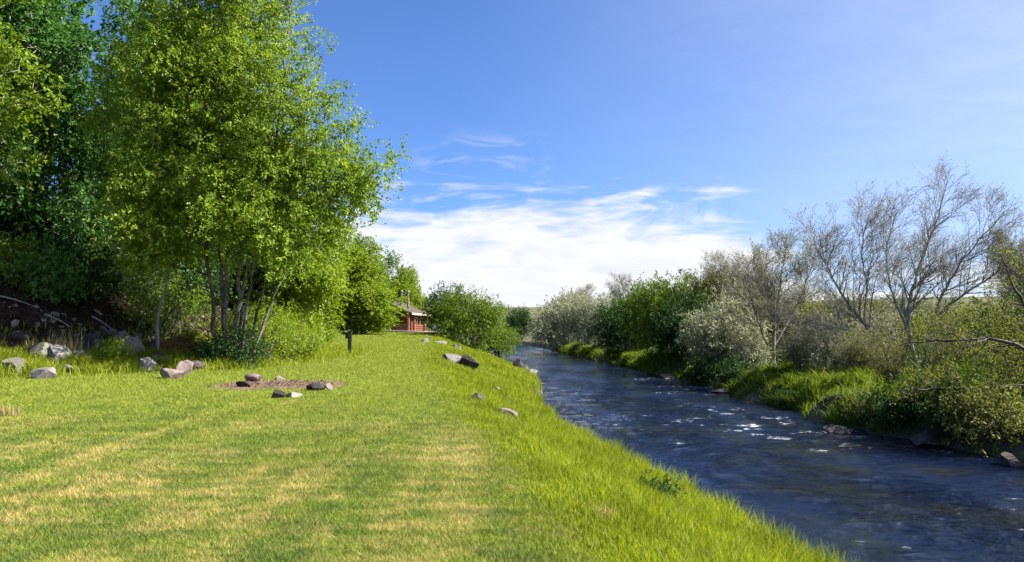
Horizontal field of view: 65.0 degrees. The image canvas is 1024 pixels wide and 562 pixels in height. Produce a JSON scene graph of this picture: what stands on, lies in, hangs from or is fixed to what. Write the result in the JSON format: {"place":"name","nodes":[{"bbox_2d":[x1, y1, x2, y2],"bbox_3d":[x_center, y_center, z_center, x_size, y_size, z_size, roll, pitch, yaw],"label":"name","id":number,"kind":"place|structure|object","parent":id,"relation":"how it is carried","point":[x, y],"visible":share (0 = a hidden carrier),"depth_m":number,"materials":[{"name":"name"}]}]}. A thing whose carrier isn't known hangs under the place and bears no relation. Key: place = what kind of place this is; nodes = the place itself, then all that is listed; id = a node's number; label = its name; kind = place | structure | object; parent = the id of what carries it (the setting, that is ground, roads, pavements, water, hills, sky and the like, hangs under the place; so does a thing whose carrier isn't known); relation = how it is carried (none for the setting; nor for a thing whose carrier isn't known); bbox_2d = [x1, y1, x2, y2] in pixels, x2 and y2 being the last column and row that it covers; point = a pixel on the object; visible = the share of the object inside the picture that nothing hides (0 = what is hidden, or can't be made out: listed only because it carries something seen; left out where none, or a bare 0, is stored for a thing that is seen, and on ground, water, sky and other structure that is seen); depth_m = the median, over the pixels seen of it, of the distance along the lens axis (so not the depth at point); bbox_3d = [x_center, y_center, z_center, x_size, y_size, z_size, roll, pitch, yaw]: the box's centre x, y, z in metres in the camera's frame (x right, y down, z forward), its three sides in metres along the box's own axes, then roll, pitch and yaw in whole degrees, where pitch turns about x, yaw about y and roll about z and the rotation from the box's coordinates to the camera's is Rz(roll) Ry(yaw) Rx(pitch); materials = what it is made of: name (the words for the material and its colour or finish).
{"place":"outdoors","nodes":[
{"label":"outdoors","id":0,"kind":"place"},
{"bbox_2d":[0,260,1023,561],"bbox_3d":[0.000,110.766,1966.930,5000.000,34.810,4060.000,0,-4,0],"label":"ground","id":1,"kind":"structure","parent":0,"point":[28,316],"depth_m":11.25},
{"bbox_2d":[2,357,26,372],"bbox_3d":[-13.677,2.390,22.055,0.505,0.587,0.579,-1,-4,19],"label":"boulder","id":2,"kind":"object","parent":1,"relation":"on","point":[14,360],"visible":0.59,"depth_m":21.93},
{"bbox_2d":[9,330,30,340],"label":"boulder","id":3,"kind":"object","parent":1,"relation":"on","point":[19,335],"visible":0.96,"depth_m":23.90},
{"bbox_2d":[0,173,56,251],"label":"thicket bush","id":4,"kind":"object","parent":1,"relation":"on","point":[8,225],"visible":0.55,"depth_m":33.56,"materials":[{"name":"green plant"}]},
{"bbox_2d":[0,177,59,256],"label":"thicket bush","id":5,"kind":"object","parent":1,"relation":"on","point":[41,203],"visible":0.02,"depth_m":41.38,"materials":[{"name":"green plant"}]},
{"bbox_2d":[0,0,70,199],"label":"aspen tree","id":6,"kind":"object","parent":1,"relation":"on","point":[9,107],"visible":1,"depth_m":28.52,"materials":[{"name":"green plant"}]},
{"bbox_2d":[0,217,70,286],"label":"leafy shrub","id":7,"kind":"object","parent":1,"relation":"on","point":[5,254],"visible":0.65,"depth_m":25.73,"materials":[{"name":"green plant"}]},
{"bbox_2d":[28,342,51,359],"bbox_3d":[-13.815,2.135,23.526,0.907,0.692,0.778,-1,-4,17],"label":"boulder","id":8,"kind":"object","parent":1,"relation":"on","point":[39,348],"visible":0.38,"depth_m":23.30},
{"bbox_2d":[30,367,56,378],"bbox_3d":[-12.423,2.494,21.320,0.638,0.413,0.489,2,-4,-23],"label":"boulder","id":9,"kind":"object","parent":1,"relation":"on","point":[44,372],"visible":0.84,"depth_m":21.16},
{"bbox_2d":[0,234,106,304],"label":"leafy shrub","id":10,"kind":"object","parent":1,"relation":"on","point":[51,273],"visible":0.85,"depth_m":25.96,"materials":[{"name":"green plant"}]},
{"bbox_2d":[0,0,112,251],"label":"aspen tree","id":11,"kind":"object","parent":1,"relation":"on","point":[80,3],"visible":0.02,"depth_m":38.05,"materials":[{"name":"green plant"}]},
{"bbox_2d":[0,0,117,222],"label":"aspen tree","id":12,"kind":"object","parent":1,"relation":"on","point":[61,52],"visible":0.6,"depth_m":31.96,"materials":[{"name":"green plant"}]},
{"bbox_2d":[48,345,72,362],"bbox_3d":[-13.200,2.210,23.354,0.767,0.661,0.535,27,-8,-9],"label":"boulder","id":13,"kind":"object","parent":1,"relation":"on","point":[57,351],"visible":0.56,"depth_m":23.32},
{"bbox_2d":[47,72,110,252],"bbox_3d":[-18.331,-4.765,34.411,2.970,8.631,3.849,3,-5,-40],"label":"aspen tree","id":14,"kind":"object","parent":1,"relation":"on","point":[74,179],"visible":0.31,"depth_m":33.70,"materials":[{"name":"green plant"}]},
{"bbox_2d":[27,183,130,260],"bbox_3d":[-20.282,-2.380,38.871,6.523,4.986,7.176,1,-4,-11],"label":"thicket bush","id":15,"kind":"object","parent":1,"relation":"on","point":[48,225],"visible":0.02,"depth_m":37.43,"materials":[{"name":"green plant"}]},
{"bbox_2d":[79,333,103,350],"bbox_3d":[-13.051,1.978,25.030,0.604,0.716,0.627,-2,-4,32],"label":"boulder","id":16,"kind":"object","parent":1,"relation":"on","point":[89,338],"visible":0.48,"depth_m":24.93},
{"bbox_2d":[36,224,148,299],"bbox_3d":[-14.961,-0.670,28.220,3.770,2.924,4.564,-3,-5,38],"label":"leafy shrub","id":17,"kind":"object","parent":1,"relation":"on","point":[101,268],"visible":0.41,"depth_m":28.00,"materials":[{"name":"green plant"}]},
{"bbox_2d":[32,0,174,283],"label":"aspen tree","id":18,"kind":"object","parent":1,"relation":"on","point":[78,225],"visible":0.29,"depth_m":30.41,"materials":[{"name":"green plant"}]},
{"bbox_2d":[82,332,144,367],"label":"leafy plant","id":19,"kind":"object","parent":1,"relation":"on","point":[110,350],"visible":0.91,"depth_m":24.08,"materials":[{"name":"green plant"}]},
{"bbox_2d":[52,0,206,276],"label":"aspen tree","id":20,"kind":"object","parent":1,"relation":"on","point":[159,1],"visible":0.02,"depth_m":36.09,"materials":[{"name":"green plant"}]},
{"bbox_2d":[119,336,144,354],"bbox_3d":[-12.107,2.211,25.491,0.744,0.918,0.618,4,-5,-44],"label":"boulder","id":21,"kind":"object","parent":1,"relation":"on","point":[136,342],"visible":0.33,"depth_m":25.38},
{"bbox_2d":[79,221,193,305],"bbox_3d":[-14.519,-0.596,30.896,5.035,3.448,5.071,-3,-5,37],"label":"leafy shrub","id":22,"kind":"object","parent":1,"relation":"on","point":[127,282],"visible":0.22,"depth_m":30.20,"materials":[{"name":"green plant"}]},
{"bbox_2d":[93,154,227,350],"bbox_3d":[-11.334,-0.702,26.183,4.013,6.830,4.668,2,-4,-25],"label":"sapling","id":23,"kind":"object","parent":1,"relation":"on","point":[135,244],"visible":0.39,"depth_m":25.87,"materials":[{"name":"green plant"}]},
{"bbox_2d":[103,266,219,340],"bbox_3d":[-12.823,0.851,29.059,4.316,2.956,4.347,2,-4,-25],"label":"leafy shrub","id":24,"kind":"object","parent":1,"relation":"on","point":[148,301],"visible":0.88,"depth_m":28.56,"materials":[{"name":"green plant"}]},
{"bbox_2d":[160,368,184,378],"bbox_3d":[-9.275,2.541,21.817,0.597,0.362,0.539,-2,-4,32],"label":"stone","id":25,"kind":"object","parent":1,"relation":"on","point":[165,373],"visible":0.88,"depth_m":21.63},
{"bbox_2d":[0,260,348,391],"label":"leaf litter","id":26,"kind":"object","parent":1,"relation":"on","point":[257,383],"visible":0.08,"depth_m":25.46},
{"bbox_2d":[129,210,239,290],"bbox_3d":[-15.180,-1.388,36.861,6.100,4.238,5.544,-4,-5,45],"label":"thicket bush","id":27,"kind":"object","parent":1,"relation":"on","point":[215,268],"visible":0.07,"depth_m":36.53,"materials":[{"name":"green plant"}]},
{"bbox_2d":[166,321,207,347],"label":"leafy plant","id":28,"kind":"object","parent":1,"relation":"on","point":[185,337],"visible":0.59,"depth_m":27.82,"materials":[{"name":"green plant"}]},
{"bbox_2d":[0,307,387,379],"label":"rough grass","id":29,"kind":"structure","parent":1,"relation":"on","point":[86,362],"depth_m":24.44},
{"bbox_2d":[140,252,249,315],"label":"leafy shrub","id":30,"kind":"object","parent":1,"relation":"on","point":[200,281],"visible":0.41,"depth_m":33.28,"materials":[{"name":"green plant"}]},
{"bbox_2d":[186,326,246,368],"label":"leafy shrub","id":31,"kind":"object","parent":1,"relation":"on","point":[204,349],"visible":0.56,"depth_m":25.84,"materials":[{"name":"green plant"}]},
{"bbox_2d":[182,224,263,301],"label":"thicket bush","id":32,"kind":"object","parent":1,"relation":"on","point":[234,278],"visible":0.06,"depth_m":41.80,"materials":[{"name":"green plant"}]},
{"bbox_2d":[63,0,412,367],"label":"broadleaf tree","id":33,"kind":"object","parent":1,"relation":"on","point":[207,73],"visible":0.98,"depth_m":25.55,"materials":[{"name":"green plant"}]},
{"bbox_2d":[192,317,285,368],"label":"leafy shrub","id":34,"kind":"object","parent":1,"relation":"on","point":[247,350],"visible":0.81,"depth_m":25.98,"materials":[{"name":"green plant"}]},
{"bbox_2d":[216,245,289,319],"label":"thicket bush","id":35,"kind":"object","parent":1,"relation":"on","point":[256,287],"visible":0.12,"depth_m":43.53,"materials":[{"name":"green plant"}]},
{"bbox_2d":[196,290,312,365],"bbox_3d":[-9.282,1.754,28.456,4.136,2.832,4.166,0,-4,0],"label":"leafy shrub","id":36,"kind":"object","parent":1,"relation":"on","point":[267,327],"visible":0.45,"depth_m":28.19,"materials":[{"name":"green plant"}]},
{"bbox_2d":[243,301,336,360],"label":"leafy shrub","id":37,"kind":"object","parent":1,"relation":"on","point":[295,343],"visible":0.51,"depth_m":29.88,"materials":[{"name":"green plant"}]},
{"bbox_2d":[251,199,349,337],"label":"leafy shrub","id":38,"kind":"object","parent":1,"relation":"on","point":[328,280],"visible":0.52,"depth_m":40.68,"materials":[{"name":"green plant"}]},
{"bbox_2d":[0,332,622,561],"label":"lawn grass","id":39,"kind":"structure","parent":1,"relation":"on","point":[193,419],"depth_m":8.60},
{"bbox_2d":[289,321,337,358],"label":"leafy shrub","id":40,"kind":"object","parent":1,"relation":"on","point":[310,351],"visible":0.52,"depth_m":31.43,"materials":[{"name":"green plant"}]},
{"bbox_2d":[268,209,362,341],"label":"birch tree","id":41,"kind":"object","parent":1,"relation":"on","point":[324,323],"visible":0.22,"depth_m":45.88,"materials":[{"name":"green plant"}]},
{"bbox_2d":[327,235,393,333],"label":"birch tree","id":42,"kind":"object","parent":1,"relation":"on","point":[366,254],"visible":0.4,"depth_m":66.72,"materials":[{"name":"green plant"}]},
{"bbox_2d":[338,246,413,334],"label":"birch tree","id":43,"kind":"object","parent":1,"relation":"on","point":[378,317],"visible":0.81,"depth_m":65.23,"materials":[{"name":"green plant"}]},
{"bbox_2d":[373,249,404,289],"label":"birch tree","id":44,"kind":"object","parent":1,"relation":"on","point":[391,263],"visible":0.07,"depth_m":114.97,"materials":[{"name":"green plant"}]},
{"bbox_2d":[350,290,430,331],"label":"log cabin","id":45,"kind":"object","parent":1,"relation":"on","point":[411,319],"visible":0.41,"depth_m":94.55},
{"bbox_2d":[386,254,420,307],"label":"birch tree","id":46,"kind":"object","parent":1,"relation":"on","point":[405,282],"visible":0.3,"depth_m":111.56,"materials":[{"name":"green plant"}]},
{"bbox_2d":[406,264,433,330],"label":"birch tree","id":47,"kind":"object","parent":1,"relation":"on","point":[416,301],"visible":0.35,"depth_m":121.45,"materials":[{"name":"green plant"}]},
{"bbox_2d":[420,280,474,340],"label":"willow bush","id":48,"kind":"object","parent":1,"relation":"on","point":[436,298],"visible":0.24,"depth_m":81.47,"materials":[{"name":"green plant"}]},
{"bbox_2d":[427,285,510,352],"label":"willow bush","id":49,"kind":"object","parent":1,"relation":"on","point":[484,317],"visible":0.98,"depth_m":67.32,"materials":[{"name":"green plant"}]},
{"bbox_2d":[474,322,522,357],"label":"willow bush","id":50,"kind":"object","parent":1,"relation":"on","point":[511,339],"visible":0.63,"depth_m":90.89,"materials":[{"name":"green plant"}]},
{"bbox_2d":[501,304,535,339],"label":"willow bush","id":51,"kind":"object","parent":1,"relation":"on","point":[514,321],"visible":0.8,"depth_m":203.45,"materials":[{"name":"green plant"}]},
{"bbox_2d":[525,298,582,351],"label":"silver willow","id":52,"kind":"object","parent":1,"relation":"on","point":[550,331],"visible":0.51,"depth_m":121.25,"materials":[{"name":"grey plant"}]},
{"bbox_2d":[538,286,593,342],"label":"silver willow","id":53,"kind":"object","parent":1,"relation":"on","point":[569,297],"visible":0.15,"depth_m":127.47,"materials":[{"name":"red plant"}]},
{"bbox_2d":[555,294,608,348],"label":"silver willow","id":54,"kind":"object","parent":1,"relation":"on","point":[578,316],"visible":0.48,"depth_m":103.09,"materials":[{"name":"grey plant"}]},
{"bbox_2d":[577,292,634,348],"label":"silver willow","id":55,"kind":"object","parent":1,"relation":"on","point":[604,302],"visible":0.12,"depth_m":92.27,"materials":[{"name":"grey plant"}]},
{"bbox_2d":[586,293,652,358],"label":"willow bush","id":56,"kind":"object","parent":1,"relation":"on","point":[613,329],"visible":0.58,"depth_m":73.22,"materials":[{"name":"green plant"}]},
{"bbox_2d":[603,273,656,301],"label":"bare tree","id":57,"kind":"object","parent":1,"relation":"on","point":[618,290],"visible":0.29,"depth_m":109.32,"materials":[{"name":"grey plant"}]},
{"bbox_2d":[414,334,873,561],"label":"riverbank grass","id":58,"kind":"structure","parent":1,"relation":"on","point":[695,526],"depth_m":9.44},
{"bbox_2d":[612,269,697,363],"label":"willow bush","id":59,"kind":"object","parent":1,"relation":"on","point":[648,306],"visible":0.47,"depth_m":61.01,"materials":[{"name":"green plant"}]},
{"bbox_2d":[638,467,687,500],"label":"leafy plant","id":60,"kind":"object","parent":1,"relation":"on","point":[663,487],"visible":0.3,"depth_m":11.12,"materials":[{"name":"green plant"}]},
{"bbox_2d":[641,288,721,366],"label":"willow bush","id":61,"kind":"object","parent":1,"relation":"on","point":[670,331],"visible":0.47,"depth_m":55.15,"materials":[{"name":"green plant"}]},
{"bbox_2d":[669,345,728,385],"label":"leafy plant","id":62,"kind":"object","parent":1,"relation":"on","point":[696,373],"visible":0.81,"depth_m":45.05,"materials":[{"name":"green plant"}]},
{"bbox_2d":[673,265,742,355],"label":"willow bush","id":63,"kind":"object","parent":1,"relation":"on","point":[697,285],"visible":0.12,"depth_m":58.34,"materials":[{"name":"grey plant"}]},
{"bbox_2d":[674,295,778,364],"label":"silver willow","id":64,"kind":"object","parent":1,"relation":"on","point":[716,323],"visible":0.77,"depth_m":46.29,"materials":[{"name":"grey plant"}]},
{"bbox_2d":[700,347,758,389],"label":"leafy plant","id":65,"kind":"object","parent":1,"relation":"on","point":[728,373],"visible":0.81,"depth_m":40.25,"materials":[{"name":"green plant"}]},
{"bbox_2d":[702,249,780,298],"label":"bare tree","id":66,"kind":"object","parent":1,"relation":"on","point":[725,268],"visible":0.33,"depth_m":58.45,"materials":[{"name":"grey plant"}]},
{"bbox_2d":[725,322,767,359],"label":"twiggy shrub","id":67,"kind":"object","parent":1,"relation":"on","point":[735,337],"visible":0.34,"depth_m":44.62,"materials":[{"name":"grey plant"}]},
{"bbox_2d":[701,277,798,356],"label":"silver willow","id":68,"kind":"object","parent":1,"relation":"on","point":[727,297],"visible":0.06,"depth_m":55.20,"materials":[{"name":"grey plant"}]},
{"bbox_2d":[727,333,782,368],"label":"leafy shrub","id":69,"kind":"object","parent":1,"relation":"on","point":[756,357],"visible":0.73,"depth_m":41.36,"materials":[{"name":"green plant"}]},
{"bbox_2d":[714,222,837,364],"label":"bare tree","id":70,"kind":"object","parent":1,"relation":"on","point":[764,286],"visible":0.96,"depth_m":41.98,"materials":[{"name":"grey plant"}]},
{"bbox_2d":[764,384,799,408],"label":"leafy plant","id":71,"kind":"object","parent":1,"relation":"on","point":[782,397],"visible":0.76,"depth_m":31.35,"materials":[{"name":"green plant"}]},
{"bbox_2d":[773,321,822,369],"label":"twiggy shrub","id":72,"kind":"object","parent":1,"relation":"on","point":[794,345],"visible":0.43,"depth_m":37.66,"materials":[{"name":"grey plant"}]},
{"bbox_2d":[765,324,833,370],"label":"leafy shrub","id":73,"kind":"object","parent":1,"relation":"on","point":[787,353],"visible":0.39,"depth_m":37.69,"materials":[{"name":"green plant"}]},
{"bbox_2d":[744,291,856,357],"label":"willow bush","id":74,"kind":"object","parent":1,"relation":"on","point":[789,326],"visible":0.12,"depth_m":50.91,"materials":[{"name":"green plant"}]},
{"bbox_2d":[788,299,847,366],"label":"twiggy shrub","id":75,"kind":"object","parent":1,"relation":"on","point":[833,318],"visible":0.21,"depth_m":42.72,"materials":[{"name":"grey plant"}]},
{"bbox_2d":[795,319,876,373],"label":"leafy shrub","id":76,"kind":"object","parent":1,"relation":"on","point":[824,348],"visible":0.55,"depth_m":34.81,"materials":[{"name":"green plant"}]},
{"bbox_2d":[789,293,918,355],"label":"willow bush","id":77,"kind":"object","parent":1,"relation":"on","point":[875,304],"visible":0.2,"depth_m":46.09,"materials":[{"name":"green plant"}]},
{"bbox_2d":[828,320,887,371],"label":"twiggy shrub","id":78,"kind":"object","parent":1,"relation":"on","point":[859,347],"visible":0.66,"depth_m":32.76,"materials":[{"name":"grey plant"}]},
{"bbox_2d":[841,384,895,424],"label":"leafy plant","id":79,"kind":"object","parent":1,"relation":"on","point":[857,405],"visible":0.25,"depth_m":24.56,"materials":[{"name":"green plant"}]},
{"bbox_2d":[824,326,914,375],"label":"leafy shrub","id":80,"kind":"object","parent":1,"relation":"on","point":[848,362],"visible":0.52,"depth_m":32.80,"materials":[{"name":"green plant"}]},
{"bbox_2d":[849,293,916,360],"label":"twiggy shrub","id":81,"kind":"object","parent":1,"relation":"on","point":[886,326],"visible":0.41,"depth_m":41.56,"materials":[{"name":"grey plant"}]},
{"bbox_2d":[860,329,917,384],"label":"twiggy shrub","id":82,"kind":"object","parent":1,"relation":"on","point":[885,365],"visible":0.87,"depth_m":29.84,"materials":[{"name":"green plant"}]},
{"bbox_2d":[761,154,1023,368],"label":"bare tree","id":83,"kind":"object","parent":1,"relation":"on","point":[907,310],"visible":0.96,"depth_m":36.03,"materials":[{"name":"grey plant"}]},
{"bbox_2d":[845,371,941,435],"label":"leafy plant","id":84,"kind":"object","parent":1,"relation":"on","point":[898,420],"visible":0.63,"depth_m":23.09,"materials":[{"name":"green plant"}]},
{"bbox_2d":[852,293,971,358],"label":"silver willow","id":85,"kind":"object","parent":1,"relation":"on","point":[930,306],"visible":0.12,"depth_m":48.04,"materials":[{"name":"grey plant"}]},
{"bbox_2d":[873,355,996,424],"bbox_3d":[11.826,3.045,22.534,2.850,2.003,2.743,1,-4,-11],"label":"leafy plant","id":86,"kind":"object","parent":1,"relation":"on","point":[917,383],"visible":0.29,"depth_m":22.51,"materials":[{"name":"green plant"}]},
{"bbox_2d":[894,328,980,380],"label":"leafy shrub","id":87,"kind":"object","parent":1,"relation":"on","point":[923,360],"visible":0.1,"depth_m":29.09,"materials":[{"name":"green plant"}]},
{"bbox_2d":[876,297,1008,361],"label":"willow bush","id":88,"kind":"object","parent":1,"relation":"on","point":[922,323],"visible":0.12,"depth_m":41.88,"materials":[{"name":"green plant"}]},
{"bbox_2d":[898,369,1004,451],"bbox_3d":[11.736,3.362,21.074,2.639,2.047,3.194,-1,-4,13],"label":"leafy plant","id":89,"kind":"object","parent":1,"relation":"on","point":[940,428],"visible":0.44,"depth_m":20.91,"materials":[{"name":"green plant"}]},
{"bbox_2d":[882,235,1023,405],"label":"leaning tree","id":90,"kind":"object","parent":1,"relation":"on","point":[978,340],"visible":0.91,"depth_m":20.80,"materials":[{"name":"green plant"}]},
{"bbox_2d":[918,325,994,376],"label":"twiggy shrub","id":91,"kind":"object","parent":1,"relation":"on","point":[942,352],"visible":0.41,"depth_m":25.75,"materials":[{"name":"green plant"}]},
{"bbox_2d":[918,288,1002,347],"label":"twiggy shrub","id":92,"kind":"object","parent":1,"relation":"on","point":[955,323],"visible":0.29,"depth_m":32.12,"materials":[{"name":"green plant"}]},
{"bbox_2d":[907,352,1021,416],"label":"leafy plant","id":93,"kind":"object","parent":1,"relation":"on","point":[984,374],"visible":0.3,"depth_m":21.32,"materials":[{"name":"green plant"}]},
{"bbox_2d":[905,364,1023,456],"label":"leafy plant","id":94,"kind":"object","parent":1,"relation":"on","point":[995,414],"visible":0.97,"depth_m":19.60,"materials":[{"name":"green plant"}]},
{"bbox_2d":[939,304,1023,399],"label":"willow bush","id":95,"kind":"object","parent":1,"relation":"on","point":[1003,334],"visible":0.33,"depth_m":23.48,"materials":[{"name":"green plant"}]},
{"bbox_2d":[948,322,1023,399],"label":"twiggy shrub","id":96,"kind":"object","parent":1,"relation":"on","point":[1012,366],"visible":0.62,"depth_m":21.69,"materials":[{"name":"green plant"}]},
{"bbox_2d":[955,278,1023,381],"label":"willow bush","id":97,"kind":"object","parent":1,"relation":"on","point":[1005,306],"visible":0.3,"depth_m":25.35,"materials":[{"name":"green plant"}]},
{"bbox_2d":[968,278,1023,359],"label":"twiggy shrub","id":98,"kind":"object","parent":1,"relation":"on","point":[991,309],"visible":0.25,"depth_m":27.34,"materials":[{"name":"green plant"}]},
{"bbox_2d":[977,224,1023,316],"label":"bare tree","id":99,"kind":"object","parent":1,"relation":"on","point":[1015,273],"visible":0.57,"depth_m":34.40,"materials":[{"name":"plant"}]},
{"bbox_2d":[44,0,1023,309],"label":"sky","id":100,"kind":"structure","parent":0,"point":[554,145],"materials":[{"name":"blue"}]},
{"bbox_2d":[491,344,1023,561],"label":"river","id":101,"kind":"structure","parent":0,"point":[863,494],"depth_m":17.80,"materials":[{"name":"liquid"}]},
{"bbox_2d":[909,430,940,446],"bbox_3d":[10.860,4.147,21.020,0.806,0.464,0.657,0,-4,0],"label":"boulder","id":102,"kind":"object","parent":101,"relation":"in","point":[924,438],"visible":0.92,"depth_m":20.92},
{"bbox_2d":[1001,452,1023,465],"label":"boulder","id":103,"kind":"object","parent":101,"relation":"in","point":[1008,459],"visible":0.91,"depth_m":18.13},
{"bbox_2d":[556,341,1023,461],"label":"bank grass","id":104,"kind":"structure","parent":0,"point":[808,384],"depth_m":32.50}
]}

